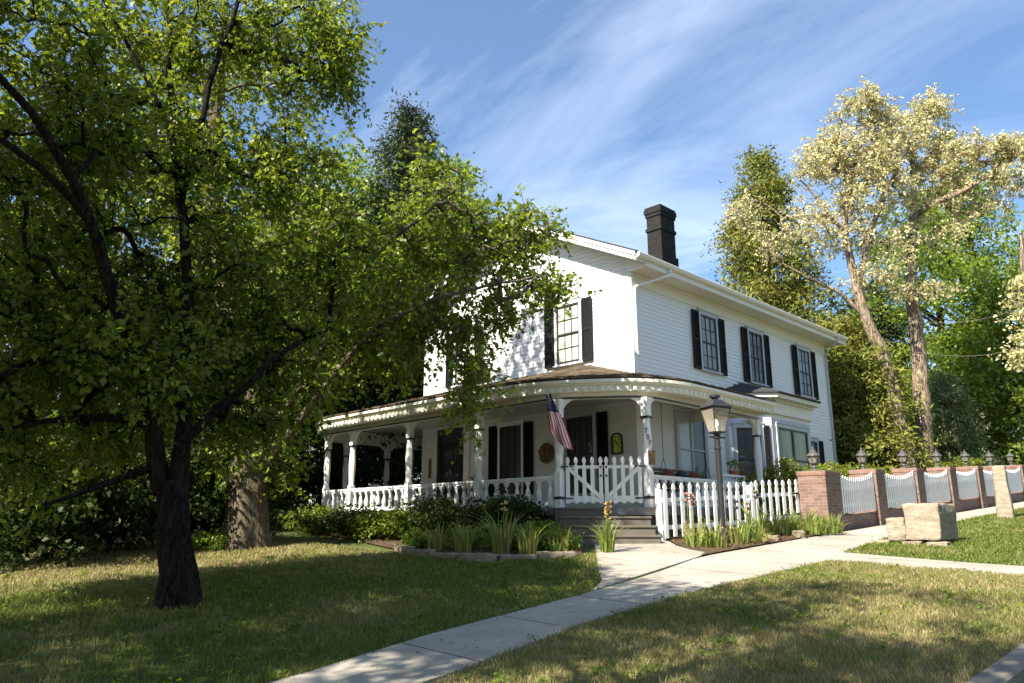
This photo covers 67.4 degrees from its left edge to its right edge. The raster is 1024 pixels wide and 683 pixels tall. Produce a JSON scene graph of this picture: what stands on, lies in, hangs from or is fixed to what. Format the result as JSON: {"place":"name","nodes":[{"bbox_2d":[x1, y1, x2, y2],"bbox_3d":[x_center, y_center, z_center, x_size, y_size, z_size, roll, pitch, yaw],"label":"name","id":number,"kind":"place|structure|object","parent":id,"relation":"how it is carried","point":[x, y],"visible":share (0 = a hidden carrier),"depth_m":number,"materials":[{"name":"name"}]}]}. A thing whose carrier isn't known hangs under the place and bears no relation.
{"place":"outdoors","nodes":[
{"label":"outdoors","id":0,"kind":"place"},
{"bbox_2d":[0,497,1023,682],"bbox_3d":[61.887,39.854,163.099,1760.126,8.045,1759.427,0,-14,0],"label":"lawn","id":1,"kind":"structure","parent":0,"point":[334,540],"depth_m":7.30,"materials":[{"name":"green plant"}]},
{"bbox_2d":[0,406,122,577],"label":"understorey bush","id":2,"kind":"object","parent":1,"relation":"on","point":[79,507],"visible":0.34,"depth_m":13.01,"materials":[{"name":"green plant"}]},
{"bbox_2d":[0,429,156,562],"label":"understorey bush","id":3,"kind":"object","parent":1,"relation":"on","point":[80,537],"visible":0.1,"depth_m":14.12,"materials":[{"name":"green plant"}]},
{"bbox_2d":[0,207,193,533],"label":"background tree","id":4,"kind":"object","parent":1,"relation":"on","point":[58,398],"visible":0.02,"depth_m":20.19,"materials":[{"name":"green plant"}]},
{"bbox_2d":[0,48,207,469],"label":"background tree","id":5,"kind":"object","parent":1,"relation":"on","point":[55,208],"visible":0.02,"depth_m":22.68,"materials":[{"name":"green plant"}]},
{"bbox_2d":[45,216,177,429],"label":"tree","id":6,"kind":"object","parent":1,"relation":"on","point":[123,240],"visible":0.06,"depth_m":19.73,"materials":[{"name":"green plant"}]},
{"bbox_2d":[18,404,224,552],"bbox_3d":[-8.125,3.039,15.284,4.356,3.803,4.428,0,-14,0],"label":"understorey bush","id":7,"kind":"object","parent":1,"relation":"on","point":[123,505],"visible":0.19,"depth_m":15.14,"materials":[{"name":"green plant"}]},
{"bbox_2d":[1,71,298,428],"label":"background tree","id":8,"kind":"object","parent":1,"relation":"on","point":[159,200],"visible":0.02,"depth_m":24.67,"materials":[{"name":"green plant"}]},
{"bbox_2d":[58,416,247,551],"bbox_3d":[-7.349,3.028,16.477,4.143,3.321,4.667,0,-14,0],"label":"understorey bush","id":9,"kind":"object","parent":1,"relation":"on","point":[91,528],"visible":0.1,"depth_m":15.53,"materials":[{"name":"green plant"}]},
{"bbox_2d":[2,101,371,427],"bbox_3d":[-11.550,-1.605,27.487,12.699,16.298,16.276,-7,-15,26],"label":"background tree","id":10,"kind":"object","parent":1,"relation":"on","point":[176,234],"visible":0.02,"depth_m":26.53,"materials":[{"name":"green plant"}]},
{"bbox_2d":[61,263,332,525],"bbox_3d":[-9.790,1.569,24.056,7.853,10.127,7.653,10,-17,-35],"label":"background tree","id":11,"kind":"object","parent":1,"relation":"on","point":[312,442],"visible":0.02,"depth_m":23.75,"materials":[{"name":"green plant"}]},
{"bbox_2d":[0,0,409,610],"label":"shade tree","id":12,"kind":"object","parent":1,"relation":"on","point":[132,338],"visible":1,"depth_m":10.72,"materials":[{"name":"green plant"}]},
{"bbox_2d":[191,527,230,551],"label":"garden shrub","id":13,"kind":"object","parent":1,"relation":"on","point":[214,542],"visible":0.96,"depth_m":15.46,"materials":[{"name":"green plant"}]},
{"bbox_2d":[140,438,318,545],"bbox_3d":[-6.625,3.405,17.185,3.709,2.868,3.866,-4,-14,18],"label":"understorey bush","id":14,"kind":"object","parent":1,"relation":"on","point":[220,507],"visible":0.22,"depth_m":16.44,"materials":[{"name":"green plant"}]},
{"bbox_2d":[163,272,405,517],"bbox_3d":[-8.178,1.743,27.457,8.192,11.415,8.543,6,-15,-22],"label":"background tree","id":15,"kind":"object","parent":1,"relation":"on","point":[334,451],"visible":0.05,"depth_m":26.95,"materials":[{"name":"green plant"}]},
{"bbox_2d":[128,112,445,516],"bbox_3d":[-8.109,-1.178,30.186,13.422,16.376,16.814,13,-19,-42],"label":"background tree","id":16,"kind":"object","parent":1,"relation":"on","point":[363,203],"visible":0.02,"depth_m":29.86,"materials":[{"name":"green plant"}]},
{"bbox_2d":[269,452,323,511],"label":"understorey bush","id":17,"kind":"object","parent":1,"relation":"on","point":[307,486],"visible":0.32,"depth_m":26.53,"materials":[{"name":"green plant"}]},
{"bbox_2d":[45,0,602,550],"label":"shade tree","id":18,"kind":"object","parent":1,"relation":"on","point":[391,330],"visible":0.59,"depth_m":15.75,"materials":[{"name":"green plant"}]},
{"bbox_2d":[244,121,424,508],"bbox_3d":[-7.119,-0.929,32.232,9.722,16.473,9.817,0,-14,0],"label":"background tree","id":19,"kind":"object","parent":1,"relation":"on","point":[354,164],"visible":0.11,"depth_m":32.39,"materials":[{"name":"green plant"}]},
{"bbox_2d":[277,263,423,507],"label":"background tree","id":20,"kind":"object","parent":1,"relation":"on","point":[337,485],"visible":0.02,"depth_m":31.49,"materials":[{"name":"green plant"}]},
{"bbox_2d":[279,183,422,504],"bbox_3d":[-7.715,0.634,36.392,12.712,16.476,14.322,12,-18,-39],"label":"background tree","id":21,"kind":"object","parent":1,"relation":"on","point":[381,386],"depth_m":31.86,"materials":[{"name":"green plant"}]},
{"bbox_2d":[300,87,472,507],"bbox_3d":[-4.855,-2.158,34.735,10.191,19.658,11.762,-11,-17,37],"label":"conifer","id":22,"kind":"object","parent":1,"relation":"on","point":[407,125],"visible":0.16,"depth_m":34.29,"materials":[{"name":"green plant"}]},
{"bbox_2d":[302,530,581,554],"bbox_3d":[-2.179,4.629,18.205,3.603,0.627,11.395,8,-16,-31],"label":"shrub bed","id":23,"kind":"object","parent":1,"relation":"on","point":[487,550],"visible":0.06,"depth_m":15.83,"materials":[{"name":"soil"}]},
{"bbox_2d":[269,504,305,531],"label":"porch shrub","id":24,"kind":"object","parent":23,"relation":"on","point":[275,526],"visible":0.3,"depth_m":20.74,"materials":[{"name":"green plant"}]},
{"bbox_2d":[277,502,344,535],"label":"porch shrub","id":25,"kind":"object","parent":23,"relation":"on","point":[306,513],"visible":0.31,"depth_m":19.23,"materials":[{"name":"green plant"}]},
{"bbox_2d":[282,497,385,539],"bbox_3d":[-3.910,4.428,18.742,2.601,1.181,2.896,-8,-16,31],"label":"porch shrub","id":26,"kind":"object","parent":23,"relation":"on","point":[330,520],"visible":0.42,"depth_m":18.12,"materials":[{"name":"green plant"}]},
{"bbox_2d":[338,499,431,544],"bbox_3d":[-2.826,4.207,17.578,2.352,1.175,2.880,0,-14,0],"label":"porch shrub","id":27,"kind":"object","parent":23,"relation":"on","point":[389,523],"visible":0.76,"depth_m":17.12,"materials":[{"name":"green plant"}]},
{"bbox_2d":[396,526,448,548],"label":"bed plant","id":28,"kind":"object","parent":23,"relation":"on","point":[417,539],"visible":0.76,"depth_m":14.95,"materials":[{"name":"green plant"}]},
{"bbox_2d":[419,521,451,550],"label":"iris plant","id":29,"kind":"object","parent":23,"relation":"on","point":[438,541],"visible":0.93,"depth_m":14.42,"materials":[{"name":"green plant"}]},
{"bbox_2d":[402,485,485,539],"bbox_3d":[-1.187,3.924,16.895,2.576,1.469,2.656,0,-14,0],"label":"porch shrub","id":30,"kind":"object","parent":23,"relation":"on","point":[438,509],"visible":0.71,"depth_m":16.34,"materials":[{"name":"green plant"}]},
{"bbox_2d":[440,516,493,552],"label":"iris plant","id":31,"kind":"object","parent":23,"relation":"on","point":[461,545],"visible":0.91,"depth_m":13.97,"materials":[{"name":"green plant"}]},
{"bbox_2d":[442,521,491,549],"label":"bed plant","id":32,"kind":"object","parent":23,"relation":"on","point":[479,540],"visible":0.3,"depth_m":14.70,"materials":[{"name":"green plant"}]},
{"bbox_2d":[460,485,552,542],"bbox_3d":[-0.134,3.820,16.301,2.135,1.544,2.026,0,-14,0],"label":"porch shrub","id":33,"kind":"object","parent":23,"relation":"on","point":[514,506],"visible":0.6,"depth_m":15.97,"materials":[{"name":"green plant"}]},
{"bbox_2d":[466,500,552,553],"bbox_3d":[-0.033,3.373,13.960,1.732,0.961,1.045,0,-14,0],"label":"iris plant","id":34,"kind":"object","parent":23,"relation":"on","point":[500,545],"visible":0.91,"depth_m":13.80,"materials":[{"name":"green plant"}]},
{"bbox_2d":[481,516,543,550],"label":"bed plant","id":35,"kind":"object","parent":23,"relation":"on","point":[514,545],"visible":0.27,"depth_m":14.33,"materials":[{"name":"green plant"}]},
{"bbox_2d":[512,521,552,553],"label":"iris plant","id":36,"kind":"object","parent":23,"relation":"on","point":[529,546],"visible":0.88,"depth_m":13.64,"materials":[{"name":"green plant"}]},
{"bbox_2d":[511,516,563,539],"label":"bed plant","id":37,"kind":"object","parent":23,"relation":"on","point":[541,525],"visible":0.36,"depth_m":15.33,"materials":[{"name":"green plant"}]},
{"bbox_2d":[542,527,572,551],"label":"iris plant","id":38,"kind":"object","parent":23,"relation":"on","point":[564,541],"visible":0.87,"depth_m":13.86,"materials":[{"name":"green plant"}]},
{"bbox_2d":[531,523,584,550],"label":"bed plant","id":39,"kind":"object","parent":23,"relation":"on","point":[560,533],"visible":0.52,"depth_m":14.27,"materials":[{"name":"green plant"}]},
{"bbox_2d":[425,149,491,253],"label":"background tree","id":40,"kind":"object","parent":1,"relation":"on","point":[470,179],"visible":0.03,"depth_m":39.72,"materials":[{"name":"green plant"}]},
{"bbox_2d":[457,552,498,561],"bbox_3d":[-0.572,3.758,13.115,0.721,0.298,0.248,-5,-15,20],"label":"edging stone","id":41,"kind":"object","parent":1,"relation":"on","point":[485,557],"visible":0.42,"depth_m":13.03,"materials":[{"name":"grey stone"}]},
{"bbox_2d":[1,527,1014,682],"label":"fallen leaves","id":42,"kind":"object","parent":1,"relation":"on","point":[734,544],"visible":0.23,"depth_m":14.27,"materials":[{"name":"brown plant"}]},
{"bbox_2d":[0,543,1023,682],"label":"clover","id":43,"kind":"object","parent":1,"relation":"on","point":[729,638],"visible":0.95,"depth_m":8.38,"materials":[{"name":"green plant"}]},
{"bbox_2d":[498,554,536,561],"bbox_3d":[0.095,3.748,13.038,0.686,0.268,0.262,2,-14,-9],"label":"edging stone","id":44,"kind":"object","parent":1,"relation":"on","point":[502,557],"visible":0.41,"depth_m":12.95,"materials":[{"name":"grey stone"}]},
{"bbox_2d":[535,551,575,560],"bbox_3d":[0.773,3.770,13.261,0.741,0.291,0.264,7,-15,-26],"label":"edging stone","id":45,"kind":"object","parent":1,"relation":"on","point":[546,554],"visible":0.5,"depth_m":13.15,"materials":[{"name":"beige stone"}]},
{"bbox_2d":[316,204,847,545],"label":"house","id":46,"kind":"structure","parent":1,"relation":"on","point":[634,345],"depth_m":22.11,"materials":[{"name":"paint"}]},
{"bbox_2d":[433,424,471,509],"bbox_3d":[-1.966,4.150,24.876,0.110,2.840,1.780,13,-19,-43],"label":"door","id":47,"kind":"structure","parent":46,"relation":"in","point":[445,445],"depth_m":24.98,"materials":[{"name":"paint"}]},
{"bbox_2d":[445,325,482,387],"bbox_3d":[-1.595,0.494,25.375,0.100,1.960,1.810,13,-19,-43],"label":"window","id":48,"kind":"structure","parent":46,"relation":"in","point":[447,379],"depth_m":25.52,"materials":[{"name":"white paint"}]},
{"bbox_2d":[488,419,532,496],"bbox_3d":[-0.059,3.509,23.049,0.100,2.240,1.870,13,-19,-43],"label":"window","id":49,"kind":"structure","parent":46,"relation":"in","point":[510,443],"depth_m":23.10,"materials":[{"name":"black glass"}]},
{"bbox_2d":[538,442,554,463],"bbox_3d":[0.988,3.200,22.007,0.102,0.619,0.615,13,-19,-43],"label":"wreath","id":50,"kind":"object","parent":46,"relation":"attached to","point":[549,456],"visible":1,"depth_m":21.98,"materials":[{"name":"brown wood"}]},
{"bbox_2d":[545,389,573,449],"bbox_3d":[1.016,1.690,16.602,0.365,1.267,0.858,-7,-15,27],"label":"flag","id":51,"kind":"object","parent":46,"relation":"attached to","point":[558,430],"visible":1,"depth_m":16.54,"materials":[{"name":"multicoloured fabric"}]},
{"bbox_2d":[544,296,592,368],"bbox_3d":[1.611,-0.271,22.237,0.100,1.960,1.810,13,-19,-43],"label":"window","id":52,"kind":"structure","parent":46,"relation":"in","point":[568,342],"depth_m":22.20,"materials":[{"name":"white paint"}]},
{"bbox_2d":[563,408,609,495],"bbox_3d":[1.990,3.029,21.040,0.100,2.320,1.625,13,-19,-43],"label":"window","id":53,"kind":"structure","parent":46,"relation":"in","point":[587,429],"depth_m":21.05,"materials":[{"name":"grey paint"}]},
{"bbox_2d":[561,456,647,502],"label":"picket gate","id":54,"kind":"structure","parent":46,"relation":"attached to","point":[599,498],"depth_m":16.71,"materials":[{"name":"white paint"}]},
{"bbox_2d":[610,433,622,454],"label":"wall panel","id":55,"kind":"structure","parent":46,"relation":"attached to","point":[616,441],"depth_m":20.33,"materials":[{"name":"glass"}]},
{"bbox_2d":[652,402,710,492],"bbox_3d":[4.384,2.669,19.857,2.100,2.380,0.638,13,-19,-43],"label":"porch swing","id":56,"kind":"object","parent":46,"relation":"hanging from","point":[661,470],"visible":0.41,"depth_m":19.53,"materials":[{"name":"white wood"}]},
{"bbox_2d":[673,410,709,478],"bbox_3d":[5.117,3.021,21.639,1.700,2.020,0.100,13,-19,-43],"label":"window","id":57,"kind":"structure","parent":46,"relation":"in","point":[689,435],"depth_m":21.66,"materials":[{"name":"grey glass"}]},
{"bbox_2d":[691,308,727,375],"bbox_3d":[6.003,0.014,23.281,1.830,1.900,0.100,13,-19,-43],"label":"window","id":58,"kind":"structure","parent":46,"relation":"in","point":[708,330],"depth_m":23.30,"materials":[{"name":"grey paint"}]},
{"bbox_2d":[710,474,744,509],"bbox_3d":[5.580,3.902,19.777,1.250,0.914,0.325,13,-19,-43],"label":"lattice planter","id":59,"kind":"object","parent":46,"relation":"on","point":[730,476],"visible":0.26,"depth_m":19.69,"materials":[{"name":"white paint"}]},
{"bbox_2d":[731,422,773,490],"bbox_3d":[7.184,3.454,22.888,1.135,2.070,0.100,0,-14,0],"label":"bay window","id":60,"kind":"structure","parent":46,"relation":"in","point":[742,432],"depth_m":22.98,"materials":[{"name":"grey glass"}]},
{"bbox_2d":[741,326,772,387],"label":"window","id":61,"kind":"structure","parent":46,"relation":"in","point":[755,345],"depth_m":25.30,"materials":[{"name":"grey paint"}]},
{"bbox_2d":[774,422,811,490],"bbox_3d":[8.801,3.651,23.803,2.280,2.120,0.100,13,-19,-43],"label":"bay window","id":62,"kind":"structure","parent":46,"relation":"in","point":[792,441],"depth_m":23.88,"materials":[{"name":"glass"}]},
{"bbox_2d":[791,344,818,399],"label":"window","id":63,"kind":"structure","parent":46,"relation":"in","point":[804,362],"depth_m":27.75,"materials":[{"name":"grey paint"}]},
{"bbox_2d":[811,437,824,467],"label":"window","id":64,"kind":"structure","parent":46,"relation":"in","point":[818,446],"depth_m":27.41,"materials":[{"name":"grey paint"}]},
{"bbox_2d":[227,559,1023,682],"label":"verge grass","id":65,"kind":"structure","parent":1,"relation":"on","point":[856,578],"depth_m":7.40,"materials":[{"name":"green plant"}]},
{"bbox_2d":[655,481,755,540],"bbox_3d":[4.212,3.829,16.893,2.942,1.527,0.489,9,-16,-32],"label":"picket fence","id":66,"kind":"object","parent":1,"relation":"on","point":[661,508],"visible":0.84,"depth_m":16.50,"materials":[{"name":"white paint"}]},
{"bbox_2d":[668,528,823,554],"bbox_3d":[4.625,4.264,16.541,2.299,0.469,5.966,-13,-19,43],"label":"flower bed","id":67,"kind":"object","parent":1,"relation":"on","point":[709,551],"visible":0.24,"depth_m":15.17,"materials":[{"name":"soil"}]},
{"bbox_2d":[681,492,705,540],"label":"iris plant","id":68,"kind":"object","parent":67,"relation":"on","point":[692,498],"visible":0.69,"depth_m":15.88,"materials":[{"name":"green plant"}]},
{"bbox_2d":[678,523,714,547],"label":"iris plant","id":69,"kind":"object","parent":67,"relation":"on","point":[691,541],"visible":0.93,"depth_m":14.83,"materials":[{"name":"green plant"}]},
{"bbox_2d":[698,394,732,543],"bbox_3d":[4.242,2.652,15.700,0.510,3.151,0.510,6,-15,-22],"label":"street lamp","id":70,"kind":"object","parent":67,"relation":"on","point":[715,411],"visible":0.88,"depth_m":15.78,"materials":[{"name":"black metal"}]},
{"bbox_2d":[699,518,735,547],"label":"iris plant","id":71,"kind":"object","parent":67,"relation":"on","point":[715,538],"visible":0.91,"depth_m":14.69,"materials":[{"name":"green plant"}]},
{"bbox_2d":[713,500,759,543],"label":"iris plant","id":72,"kind":"object","parent":67,"relation":"on","point":[746,534],"visible":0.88,"depth_m":15.29,"materials":[{"name":"green plant"}]},
{"bbox_2d":[738,490,780,534],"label":"iris plant","id":73,"kind":"object","parent":67,"relation":"on","point":[763,522],"visible":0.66,"depth_m":16.79,"materials":[{"name":"green plant"}]},
{"bbox_2d":[749,525,771,542],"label":"iris plant","id":74,"kind":"object","parent":67,"relation":"on","point":[759,536],"visible":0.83,"depth_m":15.59,"materials":[{"name":"green plant"}]},
{"bbox_2d":[759,504,805,535],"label":"iris plant","id":75,"kind":"object","parent":67,"relation":"on","point":[775,527],"visible":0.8,"depth_m":16.98,"materials":[{"name":"green plant"}]},
{"bbox_2d":[776,507,835,534],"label":"iris plant","id":76,"kind":"object","parent":67,"relation":"on","point":[810,527],"visible":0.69,"depth_m":17.16,"materials":[{"name":"green plant"}]},
{"bbox_2d":[802,512,847,533],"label":"iris plant","id":77,"kind":"object","parent":67,"relation":"on","point":[833,526],"visible":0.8,"depth_m":17.30,"materials":[{"name":"green plant"}]},
{"bbox_2d":[708,469,788,515],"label":"garden shrub","id":78,"kind":"object","parent":1,"relation":"on","point":[760,491],"visible":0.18,"depth_m":19.85,"materials":[{"name":"green plant"}]},
{"bbox_2d":[692,142,853,378],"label":"cedar tree","id":79,"kind":"object","parent":1,"relation":"on","point":[755,279],"visible":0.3,"depth_m":38.24,"materials":[{"name":"green plant"}]},
{"bbox_2d":[751,455,807,515],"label":"garden shrub","id":80,"kind":"object","parent":1,"relation":"on","point":[784,468],"visible":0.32,"depth_m":21.29,"materials":[{"name":"green plant"}]},
{"bbox_2d":[787,461,846,506],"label":"garden shrub","id":81,"kind":"object","parent":1,"relation":"on","point":[828,467],"visible":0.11,"depth_m":22.25,"materials":[{"name":"green plant"}]},
{"bbox_2d":[719,73,934,467],"bbox_3d":[13.357,-2.400,31.625,8.570,18.405,4.074,0,-14,0],"label":"locust tree","id":82,"kind":"object","parent":1,"relation":"on","point":[846,168],"visible":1,"depth_m":32.05,"materials":[{"name":"beige plant"}]},
{"bbox_2d":[803,279,933,367],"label":"background tree","id":83,"kind":"object","parent":1,"relation":"on","point":[817,311],"depth_m":52.62,"materials":[{"name":"green plant"}]},
{"bbox_2d":[809,302,950,496],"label":"cedar tree","id":84,"kind":"object","parent":1,"relation":"on","point":[860,408],"visible":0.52,"depth_m":30.03,"materials":[{"name":"green plant"}]},
{"bbox_2d":[856,275,929,461],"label":"conifer","id":85,"kind":"object","parent":1,"relation":"on","point":[887,335],"visible":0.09,"depth_m":45.08,"materials":[{"name":"green plant"}]},
{"bbox_2d":[885,517,909,540],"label":"stone block","id":86,"kind":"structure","parent":1,"relation":"on","point":[896,529],"depth_m":15.62,"materials":[{"name":"stone"}]},
{"bbox_2d":[796,465,1023,531],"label":"brick fence","id":87,"kind":"object","parent":1,"relation":"on","point":[869,501],"visible":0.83,"depth_m":21.06,"materials":[{"name":"brick"}]},
{"bbox_2d":[754,479,800,523],"bbox_3d":[6.230,3.812,17.985,1.552,1.186,0.086,9,-16,-32],"label":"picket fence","id":88,"kind":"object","parent":87,"relation":"attached to","point":[777,494],"depth_m":18.01,"materials":[{"name":"white paint"}]},
{"bbox_2d":[806,446,819,470],"bbox_3d":[7.385,2.871,18.787,0.330,0.640,0.330,13,-19,-43],"label":"pillar lantern","id":89,"kind":"object","parent":87,"relation":"on","point":[813,456],"visible":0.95,"depth_m":18.70,"materials":[{"name":"metal"}]},
{"bbox_2d":[902,541,923,545],"bbox_3d":[7.970,4.040,15.249,0.361,0.150,0.280,-11,-18,39],"label":"flat stone","id":90,"kind":"object","parent":1,"relation":"on","point":[913,542],"visible":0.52,"depth_m":15.16,"materials":[{"name":"stone"}]},
{"bbox_2d":[902,503,958,540],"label":"stone block","id":91,"kind":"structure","parent":90,"relation":"on","point":[931,521],"depth_m":15.27,"materials":[{"name":"stone"}]},
{"bbox_2d":[837,175,1021,447],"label":"background tree","id":92,"kind":"object","parent":1,"relation":"on","point":[936,320],"visible":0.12,"depth_m":45.50,"materials":[{"name":"green plant"}]},
{"bbox_2d":[839,162,1023,465],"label":"background tree","id":93,"kind":"object","parent":1,"relation":"on","point":[961,261],"visible":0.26,"depth_m":42.20,"materials":[{"name":"green plant"}]},
{"bbox_2d":[864,83,1023,498],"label":"locust tree","id":94,"kind":"object","parent":1,"relation":"on","point":[912,295],"visible":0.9,"depth_m":33.21,"materials":[{"name":"beige plant"}]},
{"bbox_2d":[897,318,1023,465],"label":"background tree","id":95,"kind":"object","parent":1,"relation":"on","point":[947,363],"visible":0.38,"depth_m":37.88,"materials":[{"name":"green plant"}]},
{"bbox_2d":[913,365,1009,465],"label":"spruce tree","id":96,"kind":"object","parent":1,"relation":"on","point":[953,421],"visible":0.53,"depth_m":35.48,"materials":[{"name":"green plant"}]},
{"bbox_2d":[920,251,1023,464],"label":"background tree","id":97,"kind":"object","parent":1,"relation":"on","point":[1005,419],"visible":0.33,"depth_m":39.00,"materials":[{"name":"green plant"}]},
{"bbox_2d":[992,465,1015,517],"bbox_3d":[14.255,4.463,22.270,0.398,1.724,0.461,13,-19,-43],"label":"stone post","id":98,"kind":"object","parent":1,"relation":"on","point":[1003,501],"visible":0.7,"depth_m":22.16,"materials":[{"name":"stone"}]},
{"bbox_2d":[987,233,1023,371],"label":"locust tree","id":99,"kind":"object","parent":1,"relation":"on","point":[1016,351],"visible":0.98,"depth_m":28.36,"materials":[{"name":"beige plant"}]},
{"bbox_2d":[0,0,1023,504],"label":"sky","id":100,"kind":"structure","parent":0,"point":[608,112],"materials":[{"name":"blue"}]},
{"bbox_2d":[270,502,1023,682],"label":"sidewalk","id":101,"kind":"structure","parent":0,"point":[403,662],"depth_m":8.48,"materials":[{"name":"concrete"}]},
{"bbox_2d":[591,540,705,591],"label":"front path","id":102,"kind":"structure","parent":0,"point":[620,563],"depth_m":13.09,"materials":[{"name":"concrete"}]},
{"bbox_2d":[583,500,632,551],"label":"iris plant","id":103,"kind":"object","parent":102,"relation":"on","point":[606,539],"visible":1,"depth_m":14.05,"materials":[{"name":"green plant"}]},
{"bbox_2d":[827,552,1023,574],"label":"carriage walk","id":104,"kind":"structure","parent":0,"point":[917,562],"depth_m":12.28,"materials":[{"name":"concrete"}]},
{"bbox_2d":[844,507,1023,565],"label":"grass lawn","id":105,"kind":"structure","parent":0,"point":[969,546],"depth_m":14.73,"materials":[{"name":"green plant"}]},
{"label":"road","id":106,"kind":"structure","parent":0,"visible":0},
{"bbox_2d":[967,643,1023,682],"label":"curb","id":107,"kind":"structure","parent":106,"relation":"on","point":[1008,668],"depth_m":5.90,"materials":[{"name":"concrete"}]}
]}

